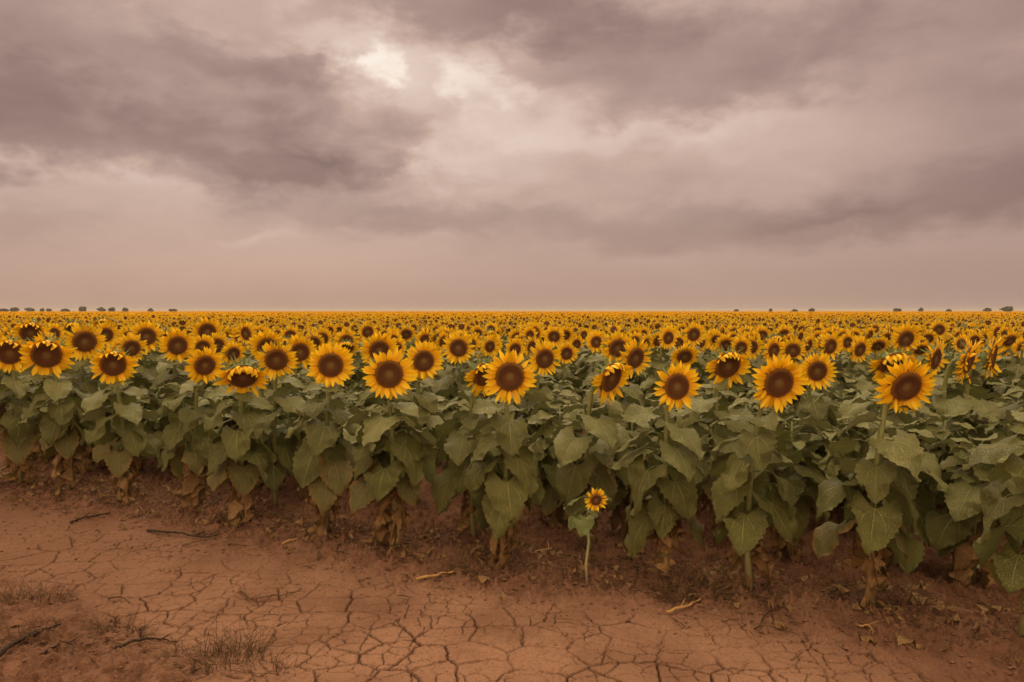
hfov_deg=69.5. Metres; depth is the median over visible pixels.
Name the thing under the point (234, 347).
sunflower
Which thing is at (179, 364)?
sunflower
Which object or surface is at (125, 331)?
sunflower
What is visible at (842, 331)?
sunflower
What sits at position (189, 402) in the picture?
sunflower
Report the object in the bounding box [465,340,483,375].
sunflower
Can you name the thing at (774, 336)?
sunflower
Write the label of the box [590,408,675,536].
sunflower
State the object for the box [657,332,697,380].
sunflower
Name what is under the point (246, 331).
sunflower
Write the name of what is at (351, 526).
dry grass tuft
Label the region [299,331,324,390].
sunflower
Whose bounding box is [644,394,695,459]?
sunflower
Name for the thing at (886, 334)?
sunflower
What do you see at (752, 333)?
sunflower
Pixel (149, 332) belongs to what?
sunflower
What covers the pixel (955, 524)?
sunflower
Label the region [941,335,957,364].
sunflower
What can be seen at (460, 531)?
dry grass tuft
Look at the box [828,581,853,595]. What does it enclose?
twig
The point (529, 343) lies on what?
sunflower
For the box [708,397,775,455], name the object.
sunflower
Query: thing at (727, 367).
sunflower
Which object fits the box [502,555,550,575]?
dry grass tuft
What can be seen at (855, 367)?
sunflower
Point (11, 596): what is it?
dry grass tuft
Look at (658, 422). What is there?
sunflower
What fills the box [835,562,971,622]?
dry grass tuft
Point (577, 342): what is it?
sunflower
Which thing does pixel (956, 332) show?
sunflower
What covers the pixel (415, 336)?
sunflower
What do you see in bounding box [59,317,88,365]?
sunflower
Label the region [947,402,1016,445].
sunflower
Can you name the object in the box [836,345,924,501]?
sunflower
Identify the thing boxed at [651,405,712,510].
sunflower
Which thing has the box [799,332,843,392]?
sunflower
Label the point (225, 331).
sunflower
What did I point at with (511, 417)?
sunflower
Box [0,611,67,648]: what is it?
dry grass tuft
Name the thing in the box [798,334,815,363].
sunflower
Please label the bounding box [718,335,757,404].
sunflower
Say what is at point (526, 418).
sunflower
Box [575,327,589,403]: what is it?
sunflower
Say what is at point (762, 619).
twig
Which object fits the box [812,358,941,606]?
sunflower
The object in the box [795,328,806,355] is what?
sunflower
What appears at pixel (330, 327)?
sunflower
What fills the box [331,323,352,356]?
sunflower
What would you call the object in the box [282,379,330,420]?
sunflower
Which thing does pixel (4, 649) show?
dead branch
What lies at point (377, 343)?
sunflower
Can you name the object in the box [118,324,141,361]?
sunflower
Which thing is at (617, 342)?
sunflower
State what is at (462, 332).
sunflower
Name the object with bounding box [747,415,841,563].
sunflower
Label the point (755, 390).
sunflower
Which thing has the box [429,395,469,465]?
sunflower
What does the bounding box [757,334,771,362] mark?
sunflower
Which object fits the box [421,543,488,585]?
dry grass tuft
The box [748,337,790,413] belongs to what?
sunflower
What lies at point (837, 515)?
sunflower
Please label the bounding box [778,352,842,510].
sunflower
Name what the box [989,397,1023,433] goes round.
sunflower
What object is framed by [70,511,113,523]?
twig
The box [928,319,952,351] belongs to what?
sunflower
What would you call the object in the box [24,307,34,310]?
tree
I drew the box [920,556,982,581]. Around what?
dry grass tuft
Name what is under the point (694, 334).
sunflower
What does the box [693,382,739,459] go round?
sunflower
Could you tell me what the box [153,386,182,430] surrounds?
sunflower
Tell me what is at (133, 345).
sunflower
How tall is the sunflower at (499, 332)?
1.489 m
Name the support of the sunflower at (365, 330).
on the ground
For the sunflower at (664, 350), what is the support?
on the ground
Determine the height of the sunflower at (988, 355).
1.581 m
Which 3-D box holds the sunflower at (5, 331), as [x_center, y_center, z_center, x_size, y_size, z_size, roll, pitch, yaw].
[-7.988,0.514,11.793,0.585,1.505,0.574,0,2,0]
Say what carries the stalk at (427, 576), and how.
on the ground
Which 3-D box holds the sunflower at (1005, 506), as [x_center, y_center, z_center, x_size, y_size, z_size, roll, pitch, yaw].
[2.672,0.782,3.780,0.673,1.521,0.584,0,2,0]
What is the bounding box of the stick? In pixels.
[107,595,129,603]
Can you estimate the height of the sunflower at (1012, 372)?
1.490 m
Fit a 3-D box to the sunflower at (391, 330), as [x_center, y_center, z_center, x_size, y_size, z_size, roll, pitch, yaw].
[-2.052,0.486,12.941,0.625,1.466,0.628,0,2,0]
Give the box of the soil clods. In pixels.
[0,473,1022,681]
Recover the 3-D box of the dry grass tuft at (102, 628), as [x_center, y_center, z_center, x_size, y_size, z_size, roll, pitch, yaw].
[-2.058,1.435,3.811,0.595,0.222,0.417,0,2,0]
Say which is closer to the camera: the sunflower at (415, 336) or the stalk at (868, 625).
the stalk at (868, 625)
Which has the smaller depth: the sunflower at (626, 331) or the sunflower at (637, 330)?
the sunflower at (637, 330)
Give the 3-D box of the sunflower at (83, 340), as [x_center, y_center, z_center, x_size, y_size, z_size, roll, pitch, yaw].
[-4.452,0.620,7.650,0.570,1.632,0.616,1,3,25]
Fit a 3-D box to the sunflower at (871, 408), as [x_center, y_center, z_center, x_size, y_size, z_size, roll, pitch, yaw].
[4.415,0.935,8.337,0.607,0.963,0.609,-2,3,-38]
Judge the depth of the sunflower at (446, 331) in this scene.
11.56 m
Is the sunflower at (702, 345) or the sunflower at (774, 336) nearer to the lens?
the sunflower at (774, 336)
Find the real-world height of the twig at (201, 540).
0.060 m
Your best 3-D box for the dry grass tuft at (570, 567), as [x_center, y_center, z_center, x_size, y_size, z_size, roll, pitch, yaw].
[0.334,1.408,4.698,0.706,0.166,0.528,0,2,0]
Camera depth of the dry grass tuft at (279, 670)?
3.45 m
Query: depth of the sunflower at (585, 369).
11.95 m
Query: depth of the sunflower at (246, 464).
5.68 m
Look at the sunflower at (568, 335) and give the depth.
10.83 m
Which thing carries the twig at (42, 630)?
on the ground
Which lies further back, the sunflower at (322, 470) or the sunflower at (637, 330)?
the sunflower at (637, 330)
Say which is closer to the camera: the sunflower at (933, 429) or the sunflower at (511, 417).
the sunflower at (933, 429)
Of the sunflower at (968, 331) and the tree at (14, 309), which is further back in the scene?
the tree at (14, 309)
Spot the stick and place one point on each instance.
(119, 596)
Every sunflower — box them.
[0,318,51,414]
[0,326,11,406]
[0,335,56,483]
[0,372,12,431]
[4,331,21,374]
[6,373,63,460]
[16,333,93,493]
[32,330,77,395]
[37,323,69,386]
[39,379,77,453]
[58,323,113,473]
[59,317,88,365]
[67,348,107,399]
[71,384,127,470]
[79,333,103,379]
[80,345,161,504]
[92,315,117,335]
[92,321,119,379]
[106,337,148,395]
[109,332,162,419]
[110,389,168,470]
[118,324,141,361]
[119,327,149,363]
[124,320,164,403]
[144,380,206,477]
[147,327,184,398]
[148,328,164,363]
[149,327,202,430]
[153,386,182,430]
[157,346,224,508]
[178,316,223,375]
[189,334,222,406]
[190,391,238,484]
[201,383,238,425]
[202,353,276,528]
[206,332,230,382]
[209,341,246,421]
[221,324,254,360]
[221,325,231,362]
[225,325,251,367]
[234,321,271,384]
[238,329,289,414]
[246,403,293,488]
[248,325,269,385]
[249,341,306,505]
[268,389,335,497]
[270,335,321,475]
[271,335,311,397]
[280,326,301,337]
[281,334,300,374]
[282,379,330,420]
[283,342,360,538]
[299,326,332,380]
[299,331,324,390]
[302,382,354,421]
[320,323,336,390]
[320,344,357,407]
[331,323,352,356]
[331,391,368,452]
[333,328,362,387]
[338,347,438,547]
[339,338,365,392]
[342,384,386,413]
[343,404,409,490]
[346,321,377,385]
[348,331,399,450]
[354,334,412,432]
[381,340,448,503]
[385,327,405,352]
[385,331,411,432]
[395,338,414,431]
[396,385,444,435]
[397,325,415,354]
[404,331,420,357]
[411,328,434,424]
[413,325,433,346]
[415,331,452,421]
[424,330,453,392]
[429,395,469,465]
[431,329,484,420]
[431,356,509,539]
[437,326,461,379]
[452,333,489,418]
[454,330,473,383]
[458,404,519,515]
[464,349,550,570]
[465,332,481,368]
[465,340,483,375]
[471,324,484,338]
[471,333,502,363]
[471,336,499,398]
[474,327,499,358]
[481,322,505,353]
[481,390,533,420]
[486,396,533,479]
[495,327,503,348]
[497,338,529,403]
[503,328,522,355]
[504,326,537,367]
[514,332,530,362]
[514,339,566,447]
[523,336,543,384]
[524,321,545,354]
[526,389,598,484]
[526,403,592,527]
[534,342,590,396]
[535,380,581,411]
[542,326,576,390]
[550,354,637,551]
[551,388,568,417]
[552,327,580,394]
[563,487,612,586]
[569,335,587,388]
[573,329,602,395]
[573,330,605,413]
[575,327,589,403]
[579,330,645,435]
[580,331,595,385]
[582,334,615,413]
[582,338,653,473]
[586,332,614,372]
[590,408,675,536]
[592,388,653,427]
[607,360,707,576]
[620,327,631,334]
[626,331,642,386]
[628,326,644,378]
[628,333,653,386]
[629,330,664,424]
[639,325,650,335]
[640,326,679,406]
[642,393,683,456]
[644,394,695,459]
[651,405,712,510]
[655,324,679,363]
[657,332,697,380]
[658,342,699,404]
[665,322,688,352]
[669,321,711,391]
[669,328,698,363]
[676,344,758,540]
[690,332,710,391]
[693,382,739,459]
[697,329,719,357]
[699,331,722,389]
[704,324,727,357]
[704,334,735,391]
[707,353,809,590]
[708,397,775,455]
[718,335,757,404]
[727,330,736,337]
[729,382,758,411]
[735,331,754,367]
[735,335,763,392]
[736,325,757,335]
[742,384,795,423]
[743,330,764,373]
[747,415,806,499]
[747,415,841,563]
[748,332,785,387]
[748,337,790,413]
[756,325,770,361]
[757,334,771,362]
[774,325,794,353]
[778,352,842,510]
[779,336,811,423]
[780,332,796,362]
[783,405,845,453]
[793,423,868,529]
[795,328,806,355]
[796,329,821,362]
[796,381,841,414]
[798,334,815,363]
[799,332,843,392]
[800,334,845,391]
[804,324,824,353]
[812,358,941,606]
[814,388,863,431]
[818,327,841,374]
[828,326,843,354]
[829,332,859,379]
[829,372,878,412]
[836,327,853,363]
[836,334,866,370]
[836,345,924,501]
[837,336,879,395]
[843,417,948,565]
[844,328,862,363]
[844,409,893,440]
[853,390,891,431]
[857,336,890,377]
[859,326,875,368]
[862,328,875,359]
[868,392,879,411]
[871,329,893,359]
[875,338,955,450]
[880,324,895,353]
[890,323,925,374]
[908,338,984,508]
[911,341,937,378]
[915,410,981,511]
[921,329,938,344]
[921,396,951,447]
[921,433,1022,588]
[922,334,1012,467]
[927,376,977,442]
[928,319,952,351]
[929,327,965,378]
[935,334,976,397]
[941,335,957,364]
[942,331,994,388]
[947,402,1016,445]
[962,327,975,334]
[962,410,1023,637]
[965,407,1023,546]
[976,330,1021,398]
[979,327,991,353]
[979,330,991,374]
[979,346,1011,420]
[983,322,1003,348]
[984,326,1012,386]
[985,378,1023,432]
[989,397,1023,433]
[993,337,1023,392]
[994,338,1023,402]
[997,327,1023,363]
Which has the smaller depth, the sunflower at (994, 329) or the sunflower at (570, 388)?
the sunflower at (570, 388)
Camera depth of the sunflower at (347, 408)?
7.50 m
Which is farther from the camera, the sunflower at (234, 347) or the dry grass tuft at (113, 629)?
the sunflower at (234, 347)
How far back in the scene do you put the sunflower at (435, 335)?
9.97 m
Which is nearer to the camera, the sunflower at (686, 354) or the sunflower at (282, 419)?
the sunflower at (282, 419)
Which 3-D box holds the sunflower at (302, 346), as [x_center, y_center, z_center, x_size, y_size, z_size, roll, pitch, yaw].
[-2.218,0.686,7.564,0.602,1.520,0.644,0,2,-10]
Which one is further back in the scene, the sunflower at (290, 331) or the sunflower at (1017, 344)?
the sunflower at (290, 331)
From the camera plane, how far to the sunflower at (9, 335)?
11.20 m
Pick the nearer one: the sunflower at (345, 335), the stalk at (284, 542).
the stalk at (284, 542)
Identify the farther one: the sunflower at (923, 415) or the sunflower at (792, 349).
the sunflower at (792, 349)
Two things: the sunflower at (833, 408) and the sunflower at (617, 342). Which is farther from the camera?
the sunflower at (617, 342)
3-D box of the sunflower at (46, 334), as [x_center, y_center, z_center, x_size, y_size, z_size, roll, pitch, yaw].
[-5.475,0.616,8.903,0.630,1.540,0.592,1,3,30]
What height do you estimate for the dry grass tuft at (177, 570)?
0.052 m
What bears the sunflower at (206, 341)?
on the ground
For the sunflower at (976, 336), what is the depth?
9.89 m
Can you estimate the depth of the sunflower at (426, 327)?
12.43 m
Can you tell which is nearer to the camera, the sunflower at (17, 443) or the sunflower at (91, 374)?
the sunflower at (17, 443)
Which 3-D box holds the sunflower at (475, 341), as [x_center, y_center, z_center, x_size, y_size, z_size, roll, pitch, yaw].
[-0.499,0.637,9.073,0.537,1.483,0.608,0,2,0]
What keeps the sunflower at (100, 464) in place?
on the ground
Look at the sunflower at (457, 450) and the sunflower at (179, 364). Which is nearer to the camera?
the sunflower at (457, 450)
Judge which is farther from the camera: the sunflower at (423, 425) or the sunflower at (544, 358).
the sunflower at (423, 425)
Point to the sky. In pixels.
(158, 155)
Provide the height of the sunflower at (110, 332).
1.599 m
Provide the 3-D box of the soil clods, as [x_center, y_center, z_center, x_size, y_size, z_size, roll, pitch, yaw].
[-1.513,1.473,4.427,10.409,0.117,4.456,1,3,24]
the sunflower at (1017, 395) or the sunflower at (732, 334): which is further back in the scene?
the sunflower at (732, 334)
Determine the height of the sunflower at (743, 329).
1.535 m
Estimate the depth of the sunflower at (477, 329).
14.14 m
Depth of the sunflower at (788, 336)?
10.87 m
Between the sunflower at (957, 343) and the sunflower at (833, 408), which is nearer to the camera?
the sunflower at (833, 408)
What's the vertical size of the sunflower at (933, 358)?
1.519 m
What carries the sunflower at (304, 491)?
on the ground
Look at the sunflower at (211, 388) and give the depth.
8.24 m
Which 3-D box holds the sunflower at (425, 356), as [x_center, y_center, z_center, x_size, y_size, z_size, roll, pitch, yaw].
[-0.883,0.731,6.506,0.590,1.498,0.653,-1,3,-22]
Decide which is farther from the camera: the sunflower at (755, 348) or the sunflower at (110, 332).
the sunflower at (110, 332)
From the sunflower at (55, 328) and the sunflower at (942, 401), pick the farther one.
the sunflower at (55, 328)
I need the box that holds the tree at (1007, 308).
[999,306,1013,311]
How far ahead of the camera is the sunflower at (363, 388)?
8.62 m
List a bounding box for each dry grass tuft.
[0,567,89,605]
[0,575,56,604]
[0,589,158,657]
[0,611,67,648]
[54,635,222,681]
[70,600,172,644]
[124,497,189,520]
[142,622,283,679]
[149,567,178,573]
[186,604,304,660]
[219,642,308,677]
[315,508,371,537]
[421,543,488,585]
[425,522,491,540]
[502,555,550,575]
[511,550,610,588]
[630,549,756,618]
[746,575,843,617]
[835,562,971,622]
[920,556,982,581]
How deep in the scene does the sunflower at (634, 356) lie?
6.51 m
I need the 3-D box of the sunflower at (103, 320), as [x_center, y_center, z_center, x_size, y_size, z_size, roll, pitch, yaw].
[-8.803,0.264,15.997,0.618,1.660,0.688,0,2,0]
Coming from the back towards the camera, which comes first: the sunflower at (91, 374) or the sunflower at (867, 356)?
the sunflower at (867, 356)
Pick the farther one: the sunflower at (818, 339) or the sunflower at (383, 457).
the sunflower at (818, 339)
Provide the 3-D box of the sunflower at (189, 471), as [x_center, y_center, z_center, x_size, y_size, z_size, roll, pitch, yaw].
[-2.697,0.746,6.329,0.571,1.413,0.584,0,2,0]
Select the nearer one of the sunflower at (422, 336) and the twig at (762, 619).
the twig at (762, 619)
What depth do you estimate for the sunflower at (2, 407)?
10.32 m
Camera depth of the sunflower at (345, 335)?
10.05 m
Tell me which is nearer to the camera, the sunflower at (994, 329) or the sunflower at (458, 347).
the sunflower at (458, 347)
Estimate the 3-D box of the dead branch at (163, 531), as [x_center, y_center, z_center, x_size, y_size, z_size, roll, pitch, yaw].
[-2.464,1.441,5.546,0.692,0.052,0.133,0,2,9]
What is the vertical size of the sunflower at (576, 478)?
1.457 m
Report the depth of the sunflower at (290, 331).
12.39 m
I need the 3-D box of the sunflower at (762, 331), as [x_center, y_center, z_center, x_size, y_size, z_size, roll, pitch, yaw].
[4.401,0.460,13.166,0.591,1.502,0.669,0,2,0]
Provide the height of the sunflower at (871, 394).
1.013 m
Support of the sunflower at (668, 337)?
on the ground
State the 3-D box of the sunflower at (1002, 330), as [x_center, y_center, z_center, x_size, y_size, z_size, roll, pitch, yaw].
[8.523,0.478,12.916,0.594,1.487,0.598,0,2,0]
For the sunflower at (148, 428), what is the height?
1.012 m
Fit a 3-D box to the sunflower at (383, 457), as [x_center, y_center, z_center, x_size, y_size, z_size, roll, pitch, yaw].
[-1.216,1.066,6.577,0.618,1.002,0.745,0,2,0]
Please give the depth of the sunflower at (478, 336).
11.21 m
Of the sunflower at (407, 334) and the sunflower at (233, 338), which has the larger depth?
the sunflower at (407, 334)
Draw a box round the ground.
[0,406,1023,681]
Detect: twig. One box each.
[33,616,60,636]
[40,633,89,654]
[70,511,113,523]
[114,632,176,648]
[181,531,232,545]
[239,586,304,599]
[754,604,777,629]
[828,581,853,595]
[975,601,1003,609]
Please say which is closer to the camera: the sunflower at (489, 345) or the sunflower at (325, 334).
the sunflower at (489, 345)
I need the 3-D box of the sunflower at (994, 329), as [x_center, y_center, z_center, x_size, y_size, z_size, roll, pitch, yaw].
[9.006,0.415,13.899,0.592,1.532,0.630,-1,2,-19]
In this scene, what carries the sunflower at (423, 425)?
on the ground
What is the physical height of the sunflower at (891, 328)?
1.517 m
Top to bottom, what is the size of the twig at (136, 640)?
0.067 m
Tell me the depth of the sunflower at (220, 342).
9.27 m
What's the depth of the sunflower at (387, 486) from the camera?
5.04 m
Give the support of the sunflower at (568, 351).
on the ground
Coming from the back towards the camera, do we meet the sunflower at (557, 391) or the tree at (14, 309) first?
the tree at (14, 309)
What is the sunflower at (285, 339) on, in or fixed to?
on the ground
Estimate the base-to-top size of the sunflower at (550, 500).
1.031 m
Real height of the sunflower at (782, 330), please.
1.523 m
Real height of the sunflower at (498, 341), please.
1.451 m
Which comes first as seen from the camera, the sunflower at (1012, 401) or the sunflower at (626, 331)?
the sunflower at (1012, 401)
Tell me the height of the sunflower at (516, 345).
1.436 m
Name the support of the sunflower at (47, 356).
on the ground
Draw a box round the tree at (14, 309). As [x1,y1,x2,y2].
[10,307,19,311]
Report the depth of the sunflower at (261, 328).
10.40 m
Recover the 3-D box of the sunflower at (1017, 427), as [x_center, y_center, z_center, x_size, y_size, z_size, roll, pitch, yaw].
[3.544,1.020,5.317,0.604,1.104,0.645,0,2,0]
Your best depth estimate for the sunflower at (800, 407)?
7.95 m
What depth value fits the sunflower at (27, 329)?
9.22 m
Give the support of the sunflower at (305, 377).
on the ground
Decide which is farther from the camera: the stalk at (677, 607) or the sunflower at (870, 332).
the sunflower at (870, 332)
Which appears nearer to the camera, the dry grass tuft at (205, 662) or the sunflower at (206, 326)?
the dry grass tuft at (205, 662)
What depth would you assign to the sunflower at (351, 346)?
9.74 m
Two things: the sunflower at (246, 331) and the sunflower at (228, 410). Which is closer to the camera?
the sunflower at (228, 410)
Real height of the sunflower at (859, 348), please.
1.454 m
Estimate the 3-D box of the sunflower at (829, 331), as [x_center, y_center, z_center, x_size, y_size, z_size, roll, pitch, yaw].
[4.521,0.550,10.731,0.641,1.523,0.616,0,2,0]
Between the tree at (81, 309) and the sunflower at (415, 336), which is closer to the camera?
the sunflower at (415, 336)
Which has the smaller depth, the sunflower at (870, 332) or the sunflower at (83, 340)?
the sunflower at (83, 340)
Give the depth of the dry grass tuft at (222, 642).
3.64 m
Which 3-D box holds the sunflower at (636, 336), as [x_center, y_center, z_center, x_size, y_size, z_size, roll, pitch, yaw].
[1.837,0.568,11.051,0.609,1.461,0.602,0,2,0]
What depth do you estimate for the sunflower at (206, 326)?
9.95 m
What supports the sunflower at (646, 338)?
on the ground
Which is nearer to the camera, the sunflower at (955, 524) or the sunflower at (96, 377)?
the sunflower at (955, 524)
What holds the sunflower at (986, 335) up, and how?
on the ground
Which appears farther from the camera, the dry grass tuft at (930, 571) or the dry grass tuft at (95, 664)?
the dry grass tuft at (930, 571)
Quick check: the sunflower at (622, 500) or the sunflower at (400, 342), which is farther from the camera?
the sunflower at (400, 342)
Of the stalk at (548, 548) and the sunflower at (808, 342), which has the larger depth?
the sunflower at (808, 342)
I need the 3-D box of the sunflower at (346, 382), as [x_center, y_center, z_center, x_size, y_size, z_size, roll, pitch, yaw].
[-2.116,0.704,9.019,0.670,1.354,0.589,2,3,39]
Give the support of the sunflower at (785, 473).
on the ground
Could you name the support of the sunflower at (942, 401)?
on the ground
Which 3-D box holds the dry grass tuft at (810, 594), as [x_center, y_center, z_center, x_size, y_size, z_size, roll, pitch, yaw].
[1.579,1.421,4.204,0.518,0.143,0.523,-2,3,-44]
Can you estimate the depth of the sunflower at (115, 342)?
9.35 m
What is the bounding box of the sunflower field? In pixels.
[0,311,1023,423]
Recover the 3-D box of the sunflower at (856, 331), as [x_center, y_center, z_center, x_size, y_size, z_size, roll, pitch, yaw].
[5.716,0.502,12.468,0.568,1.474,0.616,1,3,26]
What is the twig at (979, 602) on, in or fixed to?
on the ground
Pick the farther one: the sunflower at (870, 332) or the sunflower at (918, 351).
the sunflower at (870, 332)
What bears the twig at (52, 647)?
on the ground
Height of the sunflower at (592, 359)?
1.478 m
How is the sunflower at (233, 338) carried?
on the ground
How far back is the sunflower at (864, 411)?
6.31 m
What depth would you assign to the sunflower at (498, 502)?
4.76 m
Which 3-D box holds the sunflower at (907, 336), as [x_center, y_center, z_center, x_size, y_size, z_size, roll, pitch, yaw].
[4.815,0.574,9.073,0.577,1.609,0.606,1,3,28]
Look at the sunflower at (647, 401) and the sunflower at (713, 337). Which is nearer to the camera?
the sunflower at (647, 401)
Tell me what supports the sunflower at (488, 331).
on the ground
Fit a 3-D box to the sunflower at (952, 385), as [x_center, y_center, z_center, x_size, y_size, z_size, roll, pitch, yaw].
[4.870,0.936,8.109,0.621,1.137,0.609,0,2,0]
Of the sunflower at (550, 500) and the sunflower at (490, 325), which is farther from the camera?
the sunflower at (490, 325)
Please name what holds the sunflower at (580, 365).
on the ground
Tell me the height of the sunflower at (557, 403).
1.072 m
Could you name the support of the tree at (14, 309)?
on the ground
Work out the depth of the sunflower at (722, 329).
12.69 m
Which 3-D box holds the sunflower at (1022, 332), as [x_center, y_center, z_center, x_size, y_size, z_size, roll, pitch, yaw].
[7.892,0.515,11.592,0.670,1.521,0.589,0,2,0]
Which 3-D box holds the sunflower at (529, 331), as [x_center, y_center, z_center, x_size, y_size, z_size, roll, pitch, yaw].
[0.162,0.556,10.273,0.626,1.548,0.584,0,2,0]
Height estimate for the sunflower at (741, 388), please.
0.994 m
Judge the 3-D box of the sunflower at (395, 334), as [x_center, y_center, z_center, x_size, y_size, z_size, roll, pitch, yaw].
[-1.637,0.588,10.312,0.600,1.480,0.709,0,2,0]
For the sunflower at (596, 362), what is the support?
on the ground
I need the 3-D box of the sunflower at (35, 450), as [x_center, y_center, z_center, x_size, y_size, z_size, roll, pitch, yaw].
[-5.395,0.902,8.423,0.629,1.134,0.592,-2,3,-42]
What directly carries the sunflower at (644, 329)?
on the ground
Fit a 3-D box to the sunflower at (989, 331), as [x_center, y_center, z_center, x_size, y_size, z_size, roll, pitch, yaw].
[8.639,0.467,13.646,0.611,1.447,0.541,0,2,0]
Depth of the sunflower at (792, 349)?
8.83 m
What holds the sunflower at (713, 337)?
on the ground
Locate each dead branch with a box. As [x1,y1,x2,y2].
[0,628,39,656]
[146,529,227,536]
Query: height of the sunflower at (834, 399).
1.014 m
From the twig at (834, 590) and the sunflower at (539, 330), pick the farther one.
the sunflower at (539, 330)
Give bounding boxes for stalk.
[282,537,304,544]
[416,569,463,579]
[535,540,551,551]
[666,595,701,613]
[858,620,882,633]
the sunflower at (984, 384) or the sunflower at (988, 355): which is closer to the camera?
the sunflower at (988, 355)
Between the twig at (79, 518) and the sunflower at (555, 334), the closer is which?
the twig at (79, 518)
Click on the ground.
(422, 640)
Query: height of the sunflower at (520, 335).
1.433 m
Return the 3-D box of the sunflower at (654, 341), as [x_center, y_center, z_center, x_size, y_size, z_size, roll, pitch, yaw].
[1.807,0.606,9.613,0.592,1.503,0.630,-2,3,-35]
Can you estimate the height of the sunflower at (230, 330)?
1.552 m
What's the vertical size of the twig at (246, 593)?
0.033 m
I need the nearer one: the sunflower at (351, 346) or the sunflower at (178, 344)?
the sunflower at (178, 344)
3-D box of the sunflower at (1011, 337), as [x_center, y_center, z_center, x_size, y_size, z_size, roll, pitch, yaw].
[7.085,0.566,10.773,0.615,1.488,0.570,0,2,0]
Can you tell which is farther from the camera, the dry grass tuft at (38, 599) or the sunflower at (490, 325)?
the sunflower at (490, 325)
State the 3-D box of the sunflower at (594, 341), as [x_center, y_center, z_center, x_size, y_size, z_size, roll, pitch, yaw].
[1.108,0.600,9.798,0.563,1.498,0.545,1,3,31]
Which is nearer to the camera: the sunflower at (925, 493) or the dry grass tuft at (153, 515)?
the sunflower at (925, 493)
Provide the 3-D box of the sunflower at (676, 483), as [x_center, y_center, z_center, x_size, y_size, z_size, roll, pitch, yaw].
[0.943,0.820,4.586,0.588,1.410,0.597,-1,2,-15]
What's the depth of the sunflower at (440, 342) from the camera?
9.04 m
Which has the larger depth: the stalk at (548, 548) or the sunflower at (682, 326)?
the sunflower at (682, 326)
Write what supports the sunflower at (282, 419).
on the ground
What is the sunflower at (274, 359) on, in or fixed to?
on the ground
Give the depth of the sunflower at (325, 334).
10.83 m
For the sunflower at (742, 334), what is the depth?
11.05 m
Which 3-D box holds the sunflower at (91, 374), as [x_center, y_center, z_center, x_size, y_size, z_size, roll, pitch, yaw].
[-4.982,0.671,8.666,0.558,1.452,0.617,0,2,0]
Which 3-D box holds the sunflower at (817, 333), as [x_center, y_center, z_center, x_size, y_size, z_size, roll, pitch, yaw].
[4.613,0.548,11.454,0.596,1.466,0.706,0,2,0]
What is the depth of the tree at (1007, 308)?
378.45 m
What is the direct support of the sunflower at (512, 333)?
on the ground
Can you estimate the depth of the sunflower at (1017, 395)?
7.96 m
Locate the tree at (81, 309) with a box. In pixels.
[79,306,86,311]
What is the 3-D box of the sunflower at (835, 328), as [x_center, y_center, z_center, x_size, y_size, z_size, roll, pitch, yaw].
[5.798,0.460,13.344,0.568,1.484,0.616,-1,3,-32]
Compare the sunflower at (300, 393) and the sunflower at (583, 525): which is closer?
the sunflower at (583, 525)
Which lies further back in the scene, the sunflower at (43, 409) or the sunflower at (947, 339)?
the sunflower at (947, 339)
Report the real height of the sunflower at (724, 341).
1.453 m
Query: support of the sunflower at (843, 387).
on the ground
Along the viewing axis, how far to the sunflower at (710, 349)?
11.20 m
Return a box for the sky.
[0,0,1023,310]
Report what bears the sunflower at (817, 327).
on the ground
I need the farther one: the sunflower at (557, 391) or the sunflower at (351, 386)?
the sunflower at (351, 386)
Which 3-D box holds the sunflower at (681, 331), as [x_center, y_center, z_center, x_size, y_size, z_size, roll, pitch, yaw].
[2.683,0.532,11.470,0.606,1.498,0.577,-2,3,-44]
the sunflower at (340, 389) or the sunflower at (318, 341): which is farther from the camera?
the sunflower at (318, 341)
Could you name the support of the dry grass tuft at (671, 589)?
on the ground
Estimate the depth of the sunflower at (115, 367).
6.40 m
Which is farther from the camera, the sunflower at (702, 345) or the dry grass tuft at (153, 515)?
the sunflower at (702, 345)
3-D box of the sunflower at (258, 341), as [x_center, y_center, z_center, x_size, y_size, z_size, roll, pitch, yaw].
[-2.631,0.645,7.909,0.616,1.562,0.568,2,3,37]
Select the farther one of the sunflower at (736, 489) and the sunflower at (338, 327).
the sunflower at (338, 327)
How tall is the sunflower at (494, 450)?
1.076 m
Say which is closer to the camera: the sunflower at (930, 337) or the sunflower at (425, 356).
the sunflower at (425, 356)
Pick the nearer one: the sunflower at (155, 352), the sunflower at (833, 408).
the sunflower at (833, 408)

